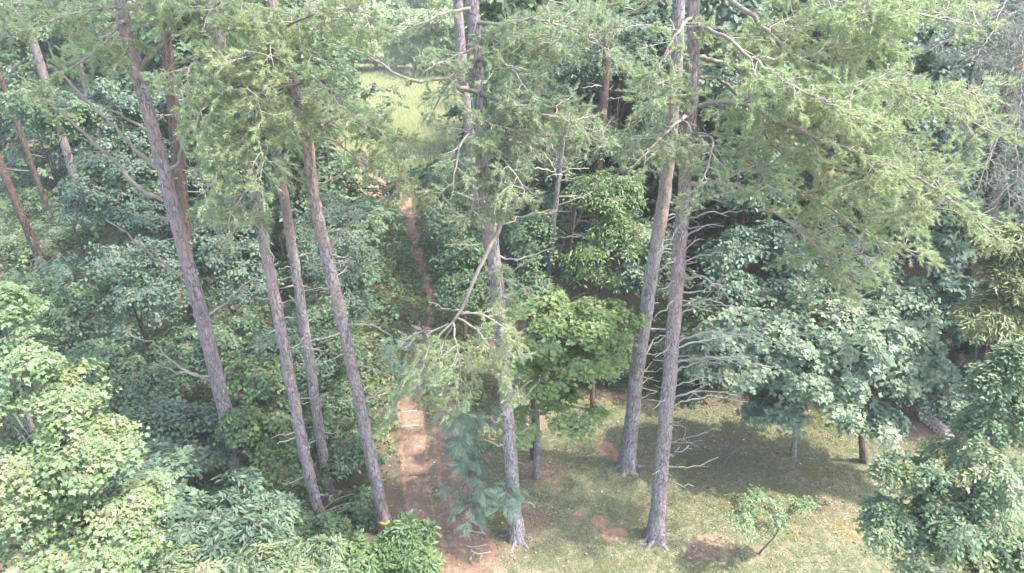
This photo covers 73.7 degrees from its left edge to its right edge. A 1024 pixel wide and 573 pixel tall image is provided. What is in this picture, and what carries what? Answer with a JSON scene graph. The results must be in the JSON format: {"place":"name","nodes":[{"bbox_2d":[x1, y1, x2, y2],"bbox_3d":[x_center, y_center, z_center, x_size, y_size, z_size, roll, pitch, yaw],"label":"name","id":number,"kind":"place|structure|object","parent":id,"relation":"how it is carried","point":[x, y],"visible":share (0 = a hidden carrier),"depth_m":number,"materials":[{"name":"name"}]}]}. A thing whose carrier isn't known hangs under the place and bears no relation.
{"place":"outdoors","nodes":[
{"label":"outdoors","id":0,"kind":"place"},
{"bbox_2d":[399,195,434,544],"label":"path","id":1,"kind":"structure","parent":0,"point":[416,455],"depth_m":18.07,"materials":[{"name":"soil"}]},
{"bbox_2d":[436,396,493,572],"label":"path","id":2,"kind":"structure","parent":0,"point":[454,541],"depth_m":15.28,"materials":[{"name":"soil"}]},
{"bbox_2d":[0,3,1023,572],"bbox_3d":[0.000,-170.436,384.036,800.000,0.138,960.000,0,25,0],"label":"ground","id":3,"kind":"structure","parent":0,"point":[398,503],"depth_m":17.19,"materials":[{"name":"green plant"}]},
{"bbox_2d":[0,279,50,439],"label":"maple tree","id":4,"kind":"object","parent":3,"relation":"on","point":[16,302],"visible":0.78,"depth_m":11.54,"materials":[{"name":"green plant"}]},
{"bbox_2d":[0,152,60,296],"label":"pine tree","id":5,"kind":"object","parent":3,"relation":"on","point":[31,238],"visible":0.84,"depth_m":24.50,"materials":[{"name":"brown plant"}]},
{"bbox_2d":[0,68,60,236],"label":"pine tree","id":6,"kind":"object","parent":3,"relation":"on","point":[32,166],"visible":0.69,"depth_m":29.73,"materials":[{"name":"brown plant"}]},
{"bbox_2d":[0,0,65,158],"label":"broadleaf tree","id":7,"kind":"object","parent":3,"relation":"on","point":[6,130],"visible":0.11,"depth_m":39.18,"materials":[{"name":"green plant"}]},
{"bbox_2d":[0,0,94,231],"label":"pine tree","id":8,"kind":"object","parent":3,"relation":"on","point":[43,73],"visible":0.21,"depth_m":29.15,"materials":[{"name":"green plant"}]},
{"bbox_2d":[0,182,105,258],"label":"broadleaf tree","id":9,"kind":"object","parent":3,"relation":"on","point":[34,197],"visible":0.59,"depth_m":29.35,"materials":[{"name":"green plant"}]},
{"bbox_2d":[0,81,108,315],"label":"broadleaf tree","id":10,"kind":"object","parent":3,"relation":"on","point":[49,121],"visible":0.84,"depth_m":20.35,"materials":[{"name":"green plant"}]},
{"bbox_2d":[3,0,116,133],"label":"broadleaf tree","id":11,"kind":"object","parent":3,"relation":"on","point":[30,59],"visible":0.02,"depth_m":37.96,"materials":[{"name":"green plant"}]},
{"bbox_2d":[0,0,126,182],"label":"broadleaf tree","id":12,"kind":"object","parent":3,"relation":"on","point":[18,154],"visible":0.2,"depth_m":33.52,"materials":[{"name":"green plant"}]},
{"bbox_2d":[5,265,131,358],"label":"broadleaf tree","id":13,"kind":"object","parent":3,"relation":"on","point":[87,297],"visible":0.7,"depth_m":18.68,"materials":[{"name":"green plant"}]},
{"bbox_2d":[9,16,138,187],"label":"broadleaf tree","id":14,"kind":"object","parent":3,"relation":"on","point":[53,43],"visible":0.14,"depth_m":33.87,"materials":[{"name":"teal plant"}]},
{"bbox_2d":[0,322,181,572],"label":"maple tree","id":15,"kind":"object","parent":3,"relation":"on","point":[53,471],"visible":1,"depth_m":10.35,"materials":[{"name":"green plant"}]},
{"bbox_2d":[43,163,171,343],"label":"broadleaf tree","id":16,"kind":"object","parent":3,"relation":"on","point":[117,203],"visible":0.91,"depth_m":20.16,"materials":[{"name":"teal plant"}]},
{"bbox_2d":[33,0,192,151],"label":"broadleaf tree","id":17,"kind":"object","parent":3,"relation":"on","point":[45,35],"visible":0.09,"depth_m":30.77,"materials":[{"name":"green plant"}]},
{"bbox_2d":[47,71,183,314],"bbox_3d":[-12.414,-2.732,22.868,3.900,8.500,4.388,0,25,0],"label":"broadleaf tree","id":18,"kind":"object","parent":3,"relation":"on","point":[127,106],"visible":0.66,"depth_m":21.22,"materials":[{"name":"teal plant"}]},
{"bbox_2d":[71,366,160,446],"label":"broadleaf tree","id":19,"kind":"object","parent":3,"relation":"on","point":[113,401],"visible":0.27,"depth_m":15.65,"materials":[{"name":"green plant"}]},
{"bbox_2d":[30,234,211,390],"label":"broadleaf tree","id":20,"kind":"object","parent":3,"relation":"on","point":[155,292],"visible":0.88,"depth_m":18.06,"materials":[{"name":"teal plant"}]},
{"bbox_2d":[0,0,258,493],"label":"pine tree","id":21,"kind":"object","parent":3,"relation":"on","point":[127,44],"visible":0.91,"depth_m":12.16,"materials":[{"name":"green plant"}]},
{"bbox_2d":[64,336,199,409],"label":"broadleaf tree","id":22,"kind":"object","parent":3,"relation":"on","point":[132,368],"visible":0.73,"depth_m":16.65,"materials":[{"name":"green plant"}]},
{"bbox_2d":[52,1,211,203],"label":"broadleaf tree","id":23,"kind":"object","parent":3,"relation":"on","point":[76,135],"visible":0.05,"depth_m":29.58,"materials":[{"name":"green plant"}]},
{"bbox_2d":[0,143,298,350],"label":"undergrowth","id":24,"kind":"object","parent":3,"relation":"on","point":[22,261],"visible":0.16,"depth_m":29.67,"materials":[{"name":"green plant"}]},
{"bbox_2d":[35,0,277,373],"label":"pine tree","id":25,"kind":"object","parent":3,"relation":"on","point":[178,172],"visible":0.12,"depth_m":17.91,"materials":[{"name":"brown plant"}]},
{"bbox_2d":[104,438,214,531],"bbox_3d":[-6.723,4.674,13.588,2.227,3.110,2.242,0,25,0],"label":"shrub","id":26,"kind":"object","parent":3,"relation":"on","point":[173,460],"visible":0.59,"depth_m":13.04,"materials":[{"name":"teal plant"}]},
{"bbox_2d":[117,393,238,487],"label":"broadleaf tree","id":27,"kind":"object","parent":3,"relation":"on","point":[169,419],"visible":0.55,"depth_m":15.57,"materials":[{"name":"teal plant"}]},
{"bbox_2d":[56,0,332,263],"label":"broadleaf tree","id":28,"kind":"object","parent":3,"relation":"on","point":[182,51],"visible":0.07,"depth_m":25.06,"materials":[{"name":"green plant"}]},
{"bbox_2d":[157,93,244,271],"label":"broadleaf tree","id":29,"kind":"object","parent":3,"relation":"on","point":[189,176],"visible":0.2,"depth_m":22.09,"materials":[{"name":"green plant"}]},
{"bbox_2d":[148,308,265,381],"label":"broadleaf tree","id":30,"kind":"object","parent":3,"relation":"on","point":[189,346],"visible":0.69,"depth_m":17.49,"materials":[{"name":"green plant"}]},
{"bbox_2d":[142,467,302,572],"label":"sumac shrub","id":31,"kind":"object","parent":3,"relation":"on","point":[218,532],"visible":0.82,"depth_m":12.47,"materials":[{"name":"green plant"}]},
{"bbox_2d":[167,198,285,325],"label":"broadleaf tree","id":32,"kind":"object","parent":3,"relation":"on","point":[233,281],"visible":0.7,"depth_m":19.27,"materials":[{"name":"green leaf"},{"name":"wood"},{"name":"brown bark"}]},
{"bbox_2d":[109,24,354,222],"bbox_3d":[-11.855,-8.648,29.164,10.468,14.014,9.906,4,26,8],"label":"broadleaf tree","id":33,"kind":"object","parent":3,"relation":"on","point":[186,64],"visible":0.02,"depth_m":28.75,"materials":[{"name":"teal plant"}]},
{"bbox_2d":[140,0,332,514],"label":"pine tree","id":34,"kind":"object","parent":3,"relation":"on","point":[259,218],"visible":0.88,"depth_m":10.58,"materials":[{"name":"green plant"}]},
{"bbox_2d":[131,0,347,500],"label":"pine tree","id":35,"kind":"object","parent":3,"relation":"on","point":[308,356],"visible":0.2,"depth_m":13.21,"materials":[{"name":"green plant"}]},
{"bbox_2d":[0,147,483,572],"bbox_3d":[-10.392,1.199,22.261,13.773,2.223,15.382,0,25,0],"label":"undergrowth","id":36,"kind":"object","parent":3,"relation":"on","point":[146,329],"visible":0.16,"depth_m":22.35,"materials":[{"name":"green plant"}]},
{"bbox_2d":[144,533,352,572],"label":"cherry shrub","id":37,"kind":"object","parent":3,"relation":"on","point":[300,556],"visible":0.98,"depth_m":11.80,"materials":[{"name":"green plant"}]},
{"bbox_2d":[211,354,313,472],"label":"broadleaf tree","id":38,"kind":"object","parent":3,"relation":"on","point":[257,425],"visible":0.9,"depth_m":15.42,"materials":[{"name":"green plant"}]},
{"bbox_2d":[219,156,326,273],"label":"broadleaf tree","id":39,"kind":"object","parent":3,"relation":"on","point":[295,198],"visible":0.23,"depth_m":23.93,"materials":[{"name":"teal plant"}]},
{"bbox_2d":[235,460,323,500],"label":"broadleaf tree","id":40,"kind":"object","parent":3,"relation":"on","point":[275,476],"visible":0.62,"depth_m":14.99,"materials":[{"name":"green plant"}]},
{"bbox_2d":[236,316,339,409],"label":"broadleaf tree","id":41,"kind":"object","parent":3,"relation":"on","point":[266,346],"visible":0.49,"depth_m":17.05,"materials":[{"name":"green leaf"},{"name":"wood"},{"name":"brown bark"}]},
{"bbox_2d":[175,0,402,275],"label":"broadleaf tree","id":42,"kind":"object","parent":3,"relation":"on","point":[336,186],"visible":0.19,"depth_m":24.91,"materials":[{"name":"green plant"}]},
{"bbox_2d":[189,0,409,238],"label":"broadleaf tree","id":43,"kind":"object","parent":3,"relation":"on","point":[351,190],"visible":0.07,"depth_m":29.27,"materials":[{"name":"green plant"}]},
{"bbox_2d":[178,0,423,538],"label":"pine tree","id":44,"kind":"object","parent":3,"relation":"on","point":[382,138],"visible":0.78,"depth_m":10.55,"materials":[{"name":"green plant"}]},
{"bbox_2d":[285,296,367,387],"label":"broadleaf tree","id":45,"kind":"object","parent":3,"relation":"on","point":[321,328],"visible":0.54,"depth_m":18.89,"materials":[{"name":"green plant"}]},
{"bbox_2d":[286,484,376,555],"bbox_3d":[-3.899,5.160,14.802,3.177,1.656,2.023,-23,34,-40],"label":"shrub","id":46,"kind":"object","parent":3,"relation":"on","point":[333,523],"visible":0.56,"depth_m":14.57,"materials":[{"name":"green plant"}]},
{"bbox_2d":[282,190,380,309],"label":"broadleaf tree","id":47,"kind":"object","parent":3,"relation":"on","point":[335,210],"visible":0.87,"depth_m":22.71,"materials":[{"name":"teal plant"}]},
{"bbox_2d":[287,220,385,322],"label":"broadleaf tree","id":48,"kind":"object","parent":3,"relation":"on","point":[357,296],"visible":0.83,"depth_m":20.16,"materials":[{"name":"green plant"}]},
{"bbox_2d":[305,379,385,480],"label":"broadleaf tree","id":49,"kind":"object","parent":3,"relation":"on","point":[346,452],"visible":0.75,"depth_m":16.50,"materials":[{"name":"green plant"}]},
{"bbox_2d":[345,0,398,71],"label":"broadleaf tree","id":50,"kind":"object","parent":3,"relation":"on","point":[372,41],"visible":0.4,"depth_m":74.54,"materials":[{"name":"green plant"}]},
{"bbox_2d":[303,64,465,180],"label":"meadow grass","id":51,"kind":"structure","parent":3,"relation":"on","point":[382,81],"depth_m":56.64,"materials":[{"name":"green plant"}]},
{"bbox_2d":[337,509,446,572],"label":"cherry shrub","id":52,"kind":"object","parent":3,"relation":"on","point":[404,543],"visible":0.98,"depth_m":13.15,"materials":[{"name":"green plant"}]},
{"bbox_2d":[380,0,409,65],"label":"broadleaf tree","id":53,"kind":"object","parent":3,"relation":"on","point":[394,49],"visible":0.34,"depth_m":77.76,"materials":[{"name":"green plant"}]},
{"bbox_2d":[374,338,440,409],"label":"locust sapling","id":54,"kind":"object","parent":3,"relation":"on","point":[394,368],"visible":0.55,"depth_m":15.16,"materials":[{"name":"green plant"}]},
{"bbox_2d":[381,0,446,48],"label":"broadleaf tree","id":55,"kind":"object","parent":3,"relation":"on","point":[406,4],"visible":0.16,"depth_m":83.28,"materials":[{"name":"green plant"}]},
{"bbox_2d":[389,0,442,71],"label":"broadleaf tree","id":56,"kind":"object","parent":3,"relation":"on","point":[405,12],"visible":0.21,"depth_m":74.22,"materials":[{"name":"green plant"}]},
{"bbox_2d":[324,143,510,455],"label":"weeds","id":57,"kind":"object","parent":3,"relation":"on","point":[479,356],"visible":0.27,"depth_m":23.84,"materials":[{"name":"green plant"}]},
{"bbox_2d":[399,0,454,77],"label":"broadleaf tree","id":58,"kind":"object","parent":3,"relation":"on","point":[433,25],"visible":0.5,"depth_m":71.34,"materials":[{"name":"green plant"}]},
{"bbox_2d":[419,191,489,346],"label":"broadleaf tree","id":59,"kind":"object","parent":3,"relation":"on","point":[455,291],"visible":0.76,"depth_m":20.66,"materials":[{"name":"green plant"}]},
{"bbox_2d":[430,154,491,272],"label":"broadleaf tree","id":60,"kind":"object","parent":3,"relation":"on","point":[445,193],"visible":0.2,"depth_m":25.97,"materials":[{"name":"green plant"}]},
{"bbox_2d":[431,402,531,539],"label":"locust sapling","id":61,"kind":"object","parent":3,"relation":"on","point":[462,465],"visible":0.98,"depth_m":14.54,"materials":[{"name":"green plant"}]},
{"bbox_2d":[327,0,637,550],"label":"pine tree","id":62,"kind":"object","parent":3,"relation":"on","point":[528,39],"visible":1,"depth_m":10.57,"materials":[{"name":"green plant"}]},
{"bbox_2d":[418,0,573,394],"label":"pine tree","id":63,"kind":"object","parent":3,"relation":"on","point":[459,32],"visible":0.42,"depth_m":16.87,"materials":[{"name":"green plant"}]},
{"bbox_2d":[406,0,656,218],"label":"broadleaf tree","id":64,"kind":"object","parent":3,"relation":"on","point":[493,11],"visible":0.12,"depth_m":26.54,"materials":[{"name":"green plant"}]},
{"bbox_2d":[428,20,636,265],"bbox_3d":[1.068,-4.727,25.444,7.537,9.916,7.964,-16,30,-30],"label":"broadleaf tree","id":65,"kind":"object","parent":3,"relation":"on","point":[578,226],"visible":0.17,"depth_m":23.92,"materials":[{"name":"teal plant"}]},
{"bbox_2d":[526,77,553,333],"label":"dead tree","id":66,"kind":"object","parent":3,"relation":"on","point":[529,319],"visible":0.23,"depth_m":20.63,"materials":[{"name":"grey plant"}]},
{"bbox_2d":[503,209,584,334],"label":"broadleaf tree","id":67,"kind":"object","parent":3,"relation":"on","point":[534,239],"visible":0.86,"depth_m":16.78,"materials":[{"name":"green plant"}]},
{"bbox_2d":[518,133,606,415],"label":"dead tree","id":68,"kind":"object","parent":3,"relation":"on","point":[558,175],"visible":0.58,"depth_m":16.45,"materials":[{"name":"grey wood"}]},
{"bbox_2d":[495,290,649,478],"bbox_3d":[1.300,2.789,15.268,3.141,4.829,3.123,6,26,11],"label":"maple tree","id":69,"kind":"object","parent":3,"relation":"on","point":[594,352],"visible":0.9,"depth_m":14.56,"materials":[{"name":"green plant"}]},
{"bbox_2d":[505,117,650,339],"bbox_3d":[1.979,-1.550,21.491,4.610,7.563,3.272,5,26,11],"label":"broadleaf tree","id":70,"kind":"object","parent":3,"relation":"on","point":[545,164],"visible":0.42,"depth_m":20.00,"materials":[{"name":"green plant"}]},
{"bbox_2d":[495,0,686,311],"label":"pine tree","id":71,"kind":"object","parent":3,"relation":"on","point":[604,91],"visible":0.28,"depth_m":19.59,"materials":[{"name":"green plant"}]},
{"bbox_2d":[492,0,704,223],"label":"broadleaf tree","id":72,"kind":"object","parent":3,"relation":"on","point":[597,83],"visible":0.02,"depth_m":27.23,"materials":[{"name":"teal plant"}]},
{"bbox_2d":[546,169,651,409],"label":"broadleaf tree","id":73,"kind":"object","parent":3,"relation":"on","point":[616,197],"visible":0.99,"depth_m":16.52,"materials":[{"name":"green plant"}]},
{"bbox_2d":[524,5,700,300],"bbox_3d":[2.796,-3.592,22.387,6.080,10.357,3.937,0,25,0],"label":"broadleaf tree","id":74,"kind":"object","parent":3,"relation":"on","point":[589,61],"visible":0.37,"depth_m":20.60,"materials":[{"name":"teal plant"}]},
{"bbox_2d":[512,0,766,279],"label":"broadleaf tree","id":75,"kind":"object","parent":3,"relation":"on","point":[654,174],"visible":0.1,"depth_m":23.16,"materials":[{"name":"teal plant"}]},
{"bbox_2d":[614,0,687,476],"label":"pine tree","id":76,"kind":"object","parent":3,"relation":"on","point":[626,459],"visible":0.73,"depth_m":14.96,"materials":[{"name":"grey plant"}]},
{"bbox_2d":[593,209,725,387],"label":"broadleaf tree","id":77,"kind":"object","parent":3,"relation":"on","point":[635,280],"visible":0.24,"depth_m":20.09,"materials":[{"name":"teal plant"}]},
{"bbox_2d":[365,367,987,572],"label":"leaf litter","id":78,"kind":"object","parent":3,"relation":"on","point":[689,557],"visible":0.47,"depth_m":16.50,"materials":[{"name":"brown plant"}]},
{"bbox_2d":[560,0,836,269],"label":"broadleaf tree","id":79,"kind":"object","parent":3,"relation":"on","point":[728,10],"visible":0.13,"depth_m":23.16,"materials":[{"name":"teal plant"}]},
{"bbox_2d":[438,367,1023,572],"bbox_3d":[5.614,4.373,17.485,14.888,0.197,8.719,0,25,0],"label":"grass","id":80,"kind":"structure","parent":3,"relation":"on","point":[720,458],"depth_m":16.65,"materials":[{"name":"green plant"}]},
{"bbox_2d":[481,394,1008,572],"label":"clover","id":81,"kind":"object","parent":3,"relation":"on","point":[579,472],"visible":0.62,"depth_m":17.22,"materials":[{"name":"green plant"}]},
{"bbox_2d":[684,219,837,320],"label":"broadleaf tree","id":82,"kind":"object","parent":3,"relation":"on","point":[744,291],"visible":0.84,"depth_m":18.15,"materials":[{"name":"teal plant"}]},
{"bbox_2d":[671,1,850,268],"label":"broadleaf tree","id":83,"kind":"object","parent":3,"relation":"on","point":[727,223],"visible":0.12,"depth_m":24.70,"materials":[{"name":"green plant"}]},
{"bbox_2d":[681,304,857,456],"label":"maple tree","id":84,"kind":"object","parent":3,"relation":"on","point":[787,345],"visible":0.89,"depth_m":15.37,"materials":[{"name":"green plant"}]},
{"bbox_2d":[724,484,819,554],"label":"sapling","id":85,"kind":"object","parent":3,"relation":"on","point":[749,523],"visible":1,"depth_m":13.73,"materials":[{"name":"green plant"}]},
{"bbox_2d":[681,58,867,306],"bbox_3d":[8.305,-2.525,21.969,5.888,8.958,5.104,0,25,0],"label":"broadleaf tree","id":86,"kind":"object","parent":3,"relation":"on","point":[732,80],"visible":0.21,"depth_m":20.71,"materials":[{"name":"teal plant"}]},
{"bbox_2d":[542,299,1020,409],"bbox_3d":[8.578,2.051,22.029,15.211,0.839,6.457,0,25,0],"label":"ground ivy","id":87,"kind":"object","parent":3,"relation":"on","point":[655,347],"visible":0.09,"depth_m":21.08,"materials":[{"name":"green plant"}]},
{"bbox_2d":[734,1,864,273],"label":"pine tree","id":88,"kind":"object","parent":3,"relation":"on","point":[794,6],"visible":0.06,"depth_m":23.13,"materials":[{"name":"green plant"}]},
{"bbox_2d":[585,0,1023,550],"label":"pine tree","id":89,"kind":"object","parent":3,"relation":"on","point":[822,103],"visible":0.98,"depth_m":10.66,"materials":[{"name":"green plant"}]},
{"bbox_2d":[767,0,942,262],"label":"broadleaf tree","id":90,"kind":"object","parent":3,"relation":"on","point":[803,203],"visible":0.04,"depth_m":24.20,"materials":[{"name":"green plant"}]},
{"bbox_2d":[777,210,947,333],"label":"broadleaf tree","id":91,"kind":"object","parent":3,"relation":"on","point":[911,306],"visible":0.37,"depth_m":18.11,"materials":[{"name":"teal plant"}]},
{"bbox_2d":[775,288,963,463],"bbox_3d":[8.211,2.616,15.997,3.725,4.571,3.586,0,25,0],"label":"maple tree","id":92,"kind":"object","parent":3,"relation":"on","point":[892,352],"visible":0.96,"depth_m":14.94,"materials":[{"name":"green plant"}]},
{"bbox_2d":[773,0,990,266],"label":"broadleaf tree","id":93,"kind":"object","parent":3,"relation":"on","point":[889,233],"visible":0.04,"depth_m":24.34,"materials":[{"name":"green plant"}]},
{"bbox_2d":[851,163,988,320],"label":"broadleaf tree","id":94,"kind":"object","parent":3,"relation":"on","point":[949,246],"visible":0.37,"depth_m":18.76,"materials":[{"name":"teal plant"}]},
{"bbox_2d":[916,407,953,438],"bbox_3d":[11.505,3.740,18.598,0.287,0.268,1.260,-5,26,-10],"label":"log","id":95,"kind":"object","parent":3,"relation":"on","point":[936,427],"visible":0.7,"depth_m":18.46,"materials":[{"name":"grey wood"}]},
{"bbox_2d":[852,336,1023,572],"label":"elm tree","id":96,"kind":"object","parent":3,"relation":"on","point":[950,529],"visible":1,"depth_m":8.52,"materials":[{"name":"green plant"}]},
{"bbox_2d":[853,12,1023,263],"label":"broadleaf tree","id":97,"kind":"object","parent":3,"relation":"on","point":[934,73],"visible":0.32,"depth_m":19.83,"materials":[{"name":"teal plant"}]},
{"bbox_2d":[861,0,1023,283],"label":"broadleaf tree","id":98,"kind":"object","parent":3,"relation":"on","point":[984,159],"visible":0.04,"depth_m":22.27,"materials":[{"name":"teal plant"}]},
{"bbox_2d":[873,365,1012,424],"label":"broadleaf tree","id":99,"kind":"object","parent":3,"relation":"on","point":[943,400],"visible":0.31,"depth_m":18.00,"materials":[{"name":"teal plant"}]},
{"bbox_2d":[894,270,999,372],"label":"broadleaf tree","id":100,"kind":"object","parent":3,"relation":"on","point":[949,291],"visible":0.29,"depth_m":18.10,"materials":[{"name":"teal plant"}]},
{"bbox_2d":[911,0,1023,373],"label":"pine tree","id":101,"kind":"object","parent":3,"relation":"on","point":[1012,41],"visible":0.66,"depth_m":16.15,"materials":[{"name":"green plant"}]},
{"bbox_2d":[943,223,1023,485],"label":"cedar tree","id":102,"kind":"object","parent":3,"relation":"on","point":[998,315],"visible":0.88,"depth_m":13.96,"materials":[{"name":"green plant"}]},
{"bbox_2d":[980,162,1023,290],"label":"broadleaf tree","id":103,"kind":"object","parent":3,"relation":"on","point":[1003,201],"visible":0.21,"depth_m":18.88,"materials":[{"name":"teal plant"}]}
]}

